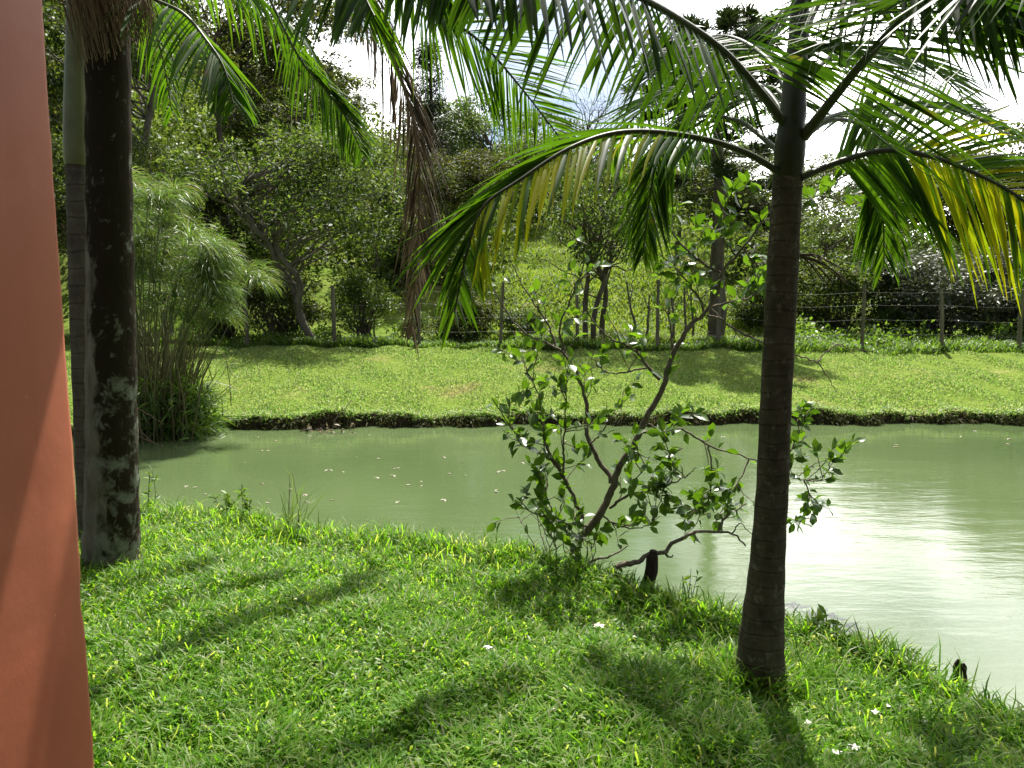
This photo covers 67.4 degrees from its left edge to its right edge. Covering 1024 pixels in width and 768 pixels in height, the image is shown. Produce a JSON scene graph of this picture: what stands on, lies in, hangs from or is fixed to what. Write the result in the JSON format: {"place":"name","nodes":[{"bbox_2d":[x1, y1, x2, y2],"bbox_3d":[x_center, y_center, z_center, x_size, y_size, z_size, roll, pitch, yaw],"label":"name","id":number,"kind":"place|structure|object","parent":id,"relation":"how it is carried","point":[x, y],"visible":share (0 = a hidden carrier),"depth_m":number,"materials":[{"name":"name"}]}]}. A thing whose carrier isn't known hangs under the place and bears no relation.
{"place":"outdoors","nodes":[
{"label":"outdoors","id":0,"kind":"place"},
{"bbox_2d":[52,46,1023,767],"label":"ground","id":1,"kind":"structure","parent":0,"point":[324,270],"depth_m":15.08,"materials":[{"name":"green plant"}]},
{"bbox_2d":[0,0,93,767],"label":"house","id":2,"kind":"structure","parent":1,"relation":"on","point":[45,719],"depth_m":0.96,"materials":[{"name":"paint"}]},
{"bbox_2d":[42,0,65,150],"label":"leafy tree","id":3,"kind":"object","parent":1,"relation":"on","point":[50,96],"visible":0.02,"depth_m":26.10,"materials":[{"name":"green plant"}]},
{"bbox_2d":[51,132,185,298],"bbox_3d":[-11.069,-3.433,19.588,5.141,5.303,5.262,1,7,8],"label":"leafy tree","id":4,"kind":"object","parent":1,"relation":"on","point":[61,198],"visible":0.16,"depth_m":18.49,"materials":[{"name":"green plant"}]},
{"bbox_2d":[42,0,207,302],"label":"leafy tree","id":5,"kind":"object","parent":1,"relation":"on","point":[50,29],"visible":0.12,"depth_m":21.57,"materials":[{"name":"green plant"}]},
{"bbox_2d":[141,466,160,509],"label":"bank weed","id":6,"kind":"object","parent":1,"relation":"on","point":[149,486],"visible":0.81,"depth_m":6.13,"materials":[{"name":"green plant"}]},
{"bbox_2d":[132,122,209,333],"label":"leafy tree","id":7,"kind":"object","parent":1,"relation":"on","point":[136,160],"visible":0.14,"depth_m":20.24,"materials":[{"name":"green plant"}]},
{"bbox_2d":[69,159,289,444],"bbox_3d":[-5.181,-1.018,11.028,3.649,4.348,2.098,2,7,18],"label":"papyrus","id":8,"kind":"object","parent":1,"relation":"on","point":[171,398],"visible":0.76,"depth_m":10.84,"materials":[{"name":"green plant"}]},
{"bbox_2d":[138,408,163,424],"bbox_3d":[-4.878,0.423,10.322,0.392,0.262,0.023,0,7,0],"label":"dead stick","id":9,"kind":"object","parent":8,"relation":"in","point":[149,415],"visible":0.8,"depth_m":10.32,"materials":[{"name":"brown wood"}]},
{"bbox_2d":[63,0,333,539],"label":"slim palm","id":10,"kind":"object","parent":1,"relation":"on","point":[73,123],"visible":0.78,"depth_m":4.79,"materials":[{"name":"green plant"}]},
{"bbox_2d":[134,141,282,238],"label":"leafy tree","id":11,"kind":"object","parent":1,"relation":"on","point":[211,207],"visible":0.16,"depth_m":24.32,"materials":[{"name":"green plant"}]},
{"bbox_2d":[208,489,237,514],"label":"bank weed","id":12,"kind":"object","parent":1,"relation":"on","point":[227,495],"visible":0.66,"depth_m":5.98,"materials":[{"name":"green plant"}]},
{"bbox_2d":[187,283,265,338],"bbox_3d":[-7.422,-1.832,19.788,1.649,1.762,1.814,2,7,18],"label":"shrub","id":13,"kind":"object","parent":1,"relation":"on","point":[223,328],"visible":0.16,"depth_m":19.63,"materials":[{"name":"green plant"}]},
{"bbox_2d":[234,484,254,520],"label":"bank weed","id":14,"kind":"object","parent":1,"relation":"on","point":[246,503],"visible":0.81,"depth_m":5.86,"materials":[{"name":"green plant"}]},
{"bbox_2d":[152,0,372,241],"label":"leafy tree","id":15,"kind":"object","parent":1,"relation":"on","point":[224,45],"visible":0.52,"depth_m":26.24,"materials":[{"name":"green plant"}]},
{"bbox_2d":[133,112,427,337],"bbox_3d":[-5.892,-3.585,19.040,7.879,5.895,5.453,-3,7,-23],"label":"forked tree","id":16,"kind":"object","parent":1,"relation":"on","point":[263,178],"visible":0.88,"depth_m":18.74,"materials":[{"name":"green plant"}]},
{"bbox_2d":[181,51,381,187],"bbox_3d":[-10.435,-11.295,35.447,7.719,7.437,11.262,0,7,2],"label":"leafy tree","id":17,"kind":"object","parent":1,"relation":"on","point":[269,104],"visible":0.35,"depth_m":34.42,"materials":[{"name":"green plant"}]},
{"bbox_2d":[234,268,329,335],"bbox_3d":[-5.998,-2.012,19.847,2.271,2.040,2.499,4,8,33],"label":"shrub","id":18,"kind":"object","parent":1,"relation":"on","point":[260,299],"visible":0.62,"depth_m":19.63,"materials":[{"name":"green plant"}]},
{"bbox_2d":[267,472,331,532],"bbox_3d":[-1.566,0.878,5.650,0.551,0.569,0.501,-3,8,-25],"label":"bank weed","id":19,"kind":"object","parent":1,"relation":"on","point":[289,513],"visible":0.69,"depth_m":5.64,"materials":[{"name":"green plant"}]},
{"bbox_2d":[59,0,588,573],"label":"old palm","id":20,"kind":"object","parent":1,"relation":"on","point":[111,518],"visible":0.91,"depth_m":4.55,"materials":[{"name":"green plant"}]},
{"bbox_2d":[294,402,355,433],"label":"dead bush","id":21,"kind":"object","parent":1,"relation":"on","point":[321,430],"visible":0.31,"depth_m":11.38,"materials":[{"name":"grey wood"}]},
{"bbox_2d":[353,93,367,134],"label":"column tree","id":22,"kind":"object","parent":1,"relation":"on","point":[360,95],"visible":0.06,"depth_m":59.78,"materials":[{"name":"green plant"}]},
{"bbox_2d":[324,266,404,336],"bbox_3d":[-4.017,-2.051,20.291,1.973,2.126,1.849,4,8,33],"label":"shrub","id":23,"kind":"object","parent":1,"relation":"on","point":[356,291],"visible":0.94,"depth_m":20.21,"materials":[{"name":"green plant"}]},
{"bbox_2d":[273,129,465,201],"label":"leafy tree","id":24,"kind":"object","parent":1,"relation":"on","point":[393,142],"visible":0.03,"depth_m":38.96,"materials":[{"name":"green plant"}]},
{"bbox_2d":[315,161,475,273],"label":"leafy tree","id":25,"kind":"object","parent":1,"relation":"on","point":[450,176],"visible":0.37,"depth_m":24.42,"materials":[{"name":"green plant"}]},
{"bbox_2d":[397,531,417,544],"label":"bank weed","id":26,"kind":"object","parent":1,"relation":"on","point":[410,538],"visible":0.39,"depth_m":5.29,"materials":[{"name":"green plant"}]},
{"bbox_2d":[397,311,436,337],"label":"shrub","id":27,"kind":"object","parent":1,"relation":"on","point":[424,320],"visible":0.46,"depth_m":19.61,"materials":[{"name":"green plant"}]},
{"bbox_2d":[403,32,465,257],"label":"column tree","id":28,"kind":"object","parent":1,"relation":"on","point":[431,104],"visible":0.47,"depth_m":28.65,"materials":[{"name":"green plant"}]},
{"bbox_2d":[374,145,523,278],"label":"leafy tree","id":29,"kind":"object","parent":1,"relation":"on","point":[475,162],"visible":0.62,"depth_m":25.16,"materials":[{"name":"green plant"}]},
{"bbox_2d":[427,293,505,340],"bbox_3d":[-1.142,-1.600,19.613,1.813,1.540,1.995,5,9,38],"label":"shrub","id":30,"kind":"object","parent":1,"relation":"on","point":[487,310],"visible":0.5,"depth_m":19.36,"materials":[{"name":"green plant"}]},
{"bbox_2d":[396,87,544,240],"bbox_3d":[-1.824,-9.264,34.956,7.194,7.269,5.478,-1,7,-9],"label":"leafy tree","id":31,"kind":"object","parent":1,"relation":"on","point":[470,130],"visible":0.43,"depth_m":34.02,"materials":[{"name":"green plant"}]},
{"bbox_2d":[495,305,548,335],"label":"shrub","id":32,"kind":"object","parent":1,"relation":"on","point":[515,315],"visible":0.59,"depth_m":19.29,"materials":[{"name":"green plant"}]},
{"bbox_2d":[461,109,587,224],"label":"leafy tree","id":33,"kind":"object","parent":1,"relation":"on","point":[536,153],"visible":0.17,"depth_m":40.36,"materials":[{"name":"green plant"}]},
{"bbox_2d":[45,0,1019,325],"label":"thicket","id":34,"kind":"object","parent":1,"relation":"on","point":[199,132],"visible":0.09,"depth_m":28.82,"materials":[{"name":"green plant"}]},
{"bbox_2d":[489,148,579,216],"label":"leafy tree","id":35,"kind":"object","parent":1,"relation":"on","point":[560,197],"visible":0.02,"depth_m":46.73,"materials":[{"name":"green plant"}]},
{"bbox_2d":[64,312,1023,355],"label":"weeds","id":36,"kind":"object","parent":1,"relation":"on","point":[916,342],"visible":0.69,"depth_m":18.56,"materials":[{"name":"green plant"}]},
{"bbox_2d":[65,343,1023,430],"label":"lawn","id":37,"kind":"structure","parent":1,"relation":"on","point":[953,381],"depth_m":14.10,"materials":[{"name":"green plant"}]},
{"bbox_2d":[210,350,244,405],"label":"sedge","id":38,"kind":"object","parent":37,"relation":"on","point":[227,367],"visible":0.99,"depth_m":11.76,"materials":[{"name":"green plant"}]},
{"bbox_2d":[75,489,1023,767],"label":"grass","id":39,"kind":"structure","parent":1,"relation":"on","point":[231,665],"depth_m":3.31,"materials":[{"name":"green plant"}]},
{"bbox_2d":[580,545,627,568],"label":"fallen branch","id":40,"kind":"object","parent":39,"relation":"on","point":[596,559],"visible":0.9,"depth_m":4.81,"materials":[{"name":"brown wood"}]},
{"bbox_2d":[848,744,859,749],"bbox_3d":[1.243,1.316,2.783,0.038,0.009,0.039,-1,7,-9],"label":"blossom","id":41,"kind":"object","parent":39,"relation":"on","point":[853,745],"visible":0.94,"depth_m":2.79,"materials":[{"name":"white plant"}]},
{"bbox_2d":[149,280,1023,350],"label":"wire fence","id":42,"kind":"object","parent":1,"relation":"on","point":[941,334],"visible":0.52,"depth_m":18.01,"materials":[{"name":"grey wood"}]},
{"bbox_2d":[529,70,646,238],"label":"bare tree","id":43,"kind":"object","parent":1,"relation":"on","point":[588,126],"visible":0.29,"depth_m":33.00,"materials":[{"name":"green plant"}]},
{"bbox_2d":[493,145,686,338],"bbox_3d":[2.401,-3.242,19.551,5.290,5.153,3.882,-6,9,-43],"label":"multi stemmed tree","id":44,"kind":"object","parent":1,"relation":"on","point":[599,224],"visible":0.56,"depth_m":18.91,"materials":[{"name":"green plant"}]},
{"bbox_2d":[198,411,1023,430],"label":"bank fringe","id":45,"kind":"object","parent":1,"relation":"on","point":[840,420],"visible":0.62,"depth_m":11.90,"materials":[{"name":"green plant"}]},
{"bbox_2d":[608,567,627,580],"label":"bank weed","id":46,"kind":"object","parent":1,"relation":"on","point":[611,570],"visible":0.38,"depth_m":4.57,"materials":[{"name":"green plant"}]},
{"bbox_2d":[438,219,803,343],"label":"hill grass","id":47,"kind":"structure","parent":1,"relation":"on","point":[543,275],"depth_m":24.77,"materials":[{"name":"green plant"}]},
{"bbox_2d":[549,148,698,218],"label":"leafy tree","id":48,"kind":"object","parent":1,"relation":"on","point":[610,191],"visible":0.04,"depth_m":44.60,"materials":[{"name":"green plant"}]},
{"bbox_2d":[626,274,636,337],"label":"pole sapling","id":49,"kind":"object","parent":1,"relation":"on","point":[631,311],"visible":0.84,"depth_m":19.40,"materials":[{"name":"brown plant"}]},
{"bbox_2d":[641,287,649,335],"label":"pole sapling","id":50,"kind":"object","parent":1,"relation":"on","point":[648,313],"visible":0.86,"depth_m":19.59,"materials":[{"name":"brown plant"}]},
{"bbox_2d":[644,549,657,590],"bbox_3d":[0.814,1.193,4.553,0.095,0.433,0.081,0,7,0],"label":"wooden post","id":51,"kind":"object","parent":1,"relation":"on","point":[651,569],"visible":0.48,"depth_m":4.51,"materials":[{"name":"brown wood"}]},
{"bbox_2d":[615,503,751,569],"bbox_3d":[1.045,0.908,4.579,0.878,0.369,0.090,-1,7,-12],"label":"fallen branch","id":52,"kind":"object","parent":51,"relation":"on","point":[640,560],"visible":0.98,"depth_m":4.56,"materials":[{"name":"brown wood"}]},
{"bbox_2d":[670,282,680,338],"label":"pole sapling","id":53,"kind":"object","parent":1,"relation":"on","point":[673,325],"visible":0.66,"depth_m":19.26,"materials":[{"name":"brown plant"}]},
{"bbox_2d":[590,138,773,260],"bbox_3d":[7.760,-7.239,32.037,8.353,5.050,6.361,6,9,42],"label":"leafy tree","id":54,"kind":"object","parent":1,"relation":"on","point":[702,174],"visible":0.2,"depth_m":30.85,"materials":[{"name":"green plant"}]},
{"bbox_2d":[486,149,882,563],"bbox_3d":[1.173,-0.049,4.812,2.684,2.817,0.994,0,7,0],"label":"sapling","id":55,"kind":"object","parent":1,"relation":"on","point":[550,517],"visible":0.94,"depth_m":4.75,"materials":[{"name":"green plant"}]},
{"bbox_2d":[683,278,689,338],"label":"pole sapling","id":56,"kind":"object","parent":1,"relation":"on","point":[685,318],"visible":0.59,"depth_m":19.88,"materials":[{"name":"brown plant"}]},
{"bbox_2d":[686,288,694,336],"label":"pole sapling","id":57,"kind":"object","parent":1,"relation":"on","point":[693,327],"visible":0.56,"depth_m":19.79,"materials":[{"name":"brown plant"}]},
{"bbox_2d":[681,569,702,602],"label":"bank weed","id":58,"kind":"object","parent":1,"relation":"on","point":[685,578],"visible":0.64,"depth_m":4.28,"materials":[{"name":"green plant"}]},
{"bbox_2d":[377,0,1023,700],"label":"king palm","id":59,"kind":"object","parent":1,"relation":"on","point":[881,180],"visible":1,"depth_m":2.95,"materials":[{"name":"green plant"}]},
{"bbox_2d":[616,0,820,337],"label":"monkey puzzle tree","id":60,"kind":"object","parent":1,"relation":"on","point":[729,20],"visible":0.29,"depth_m":18.31,"materials":[{"name":"green plant"}]},
{"bbox_2d":[675,178,862,241],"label":"leafy tree","id":61,"kind":"object","parent":1,"relation":"on","point":[750,221],"visible":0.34,"depth_m":29.48,"materials":[{"name":"green plant"}]},
{"bbox_2d":[727,275,810,328],"bbox_3d":[7.181,-2.236,21.870,2.228,1.800,2.025,-1,7,-9],"label":"shrub","id":62,"kind":"object","parent":1,"relation":"on","point":[753,314],"visible":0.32,"depth_m":21.85,"materials":[{"name":"green plant"}]},
{"bbox_2d":[798,603,842,636],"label":"bank weed","id":63,"kind":"object","parent":1,"relation":"on","point":[821,610],"visible":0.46,"depth_m":3.88,"materials":[{"name":"green plant"}]},
{"bbox_2d":[732,204,920,315],"bbox_3d":[11.131,-4.231,27.106,6.108,4.318,4.881,-2,7,-17],"label":"leafy tree","id":64,"kind":"object","parent":1,"relation":"on","point":[827,239],"visible":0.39,"depth_m":26.29,"materials":[{"name":"green plant"}]},
{"bbox_2d":[815,623,851,642],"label":"bank weed","id":65,"kind":"object","parent":1,"relation":"on","point":[848,635],"visible":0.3,"depth_m":3.78,"materials":[{"name":"green plant"}]},
{"bbox_2d":[796,258,899,332],"bbox_3d":[9.032,-2.359,21.336,2.700,2.350,2.454,-3,7,-25],"label":"shrub","id":66,"kind":"object","parent":1,"relation":"on","point":[837,285],"visible":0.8,"depth_m":20.99,"materials":[{"name":"green plant"}]},
{"bbox_2d":[769,132,948,225],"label":"leafy tree","id":67,"kind":"object","parent":1,"relation":"on","point":[842,183],"visible":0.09,"depth_m":44.63,"materials":[{"name":"green plant"}]},
{"bbox_2d":[852,627,894,650],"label":"bank weed","id":68,"kind":"object","parent":1,"relation":"on","point":[880,636],"visible":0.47,"depth_m":3.65,"materials":[{"name":"green plant"}]},
{"bbox_2d":[761,140,1023,253],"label":"leafy tree","id":69,"kind":"object","parent":1,"relation":"on","point":[988,151],"visible":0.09,"depth_m":37.77,"materials":[{"name":"green plant"}]},
{"bbox_2d":[865,300,920,331],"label":"shrub","id":70,"kind":"object","parent":1,"relation":"on","point":[901,317],"visible":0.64,"depth_m":20.78,"materials":[{"name":"green plant"}]},
{"bbox_2d":[884,643,921,678],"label":"bank weed","id":71,"kind":"object","parent":1,"relation":"on","point":[910,662],"visible":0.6,"depth_m":3.51,"materials":[{"name":"green plant"}]},
{"bbox_2d":[848,245,1023,336],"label":"shrub","id":72,"kind":"object","parent":1,"relation":"on","point":[925,282],"visible":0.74,"depth_m":19.92,"materials":[{"name":"green plant"}]},
{"bbox_2d":[855,165,1023,296],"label":"leafy tree","id":73,"kind":"object","parent":1,"relation":"on","point":[953,233],"visible":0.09,"depth_m":27.02,"materials":[{"name":"green plant"}]},
{"bbox_2d":[893,153,1023,313],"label":"leafy tree","id":74,"kind":"object","parent":1,"relation":"on","point":[970,216],"visible":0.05,"depth_m":26.69,"materials":[{"name":"green plant"}]},
{"bbox_2d":[954,239,1023,333],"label":"shrub","id":75,"kind":"object","parent":1,"relation":"on","point":[1016,312],"visible":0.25,"depth_m":20.23,"materials":[{"name":"green plant"}]},
{"bbox_2d":[982,114,1023,247],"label":"leafy tree","id":76,"kind":"object","parent":1,"relation":"on","point":[1012,152],"visible":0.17,"depth_m":23.75,"materials":[{"name":"green plant"}]},
{"bbox_2d":[54,0,1023,239],"label":"sky","id":77,"kind":"structure","parent":0,"point":[705,8],"materials":[{"name":"white"}]},
{"bbox_2d":[72,422,1023,722],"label":"pond water","id":78,"kind":"structure","parent":0,"point":[916,538],"depth_m":7.62,"materials":[{"name":"green liquid"}]},
{"bbox_2d":[951,659,967,688],"bbox_3d":[2.343,1.634,4.031,0.082,0.401,0.076,-5,9,-38],"label":"stump","id":79,"kind":"object","parent":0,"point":[963,668],"visible":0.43,"depth_m":4.00,"materials":[{"name":"brown wood"}]}
]}

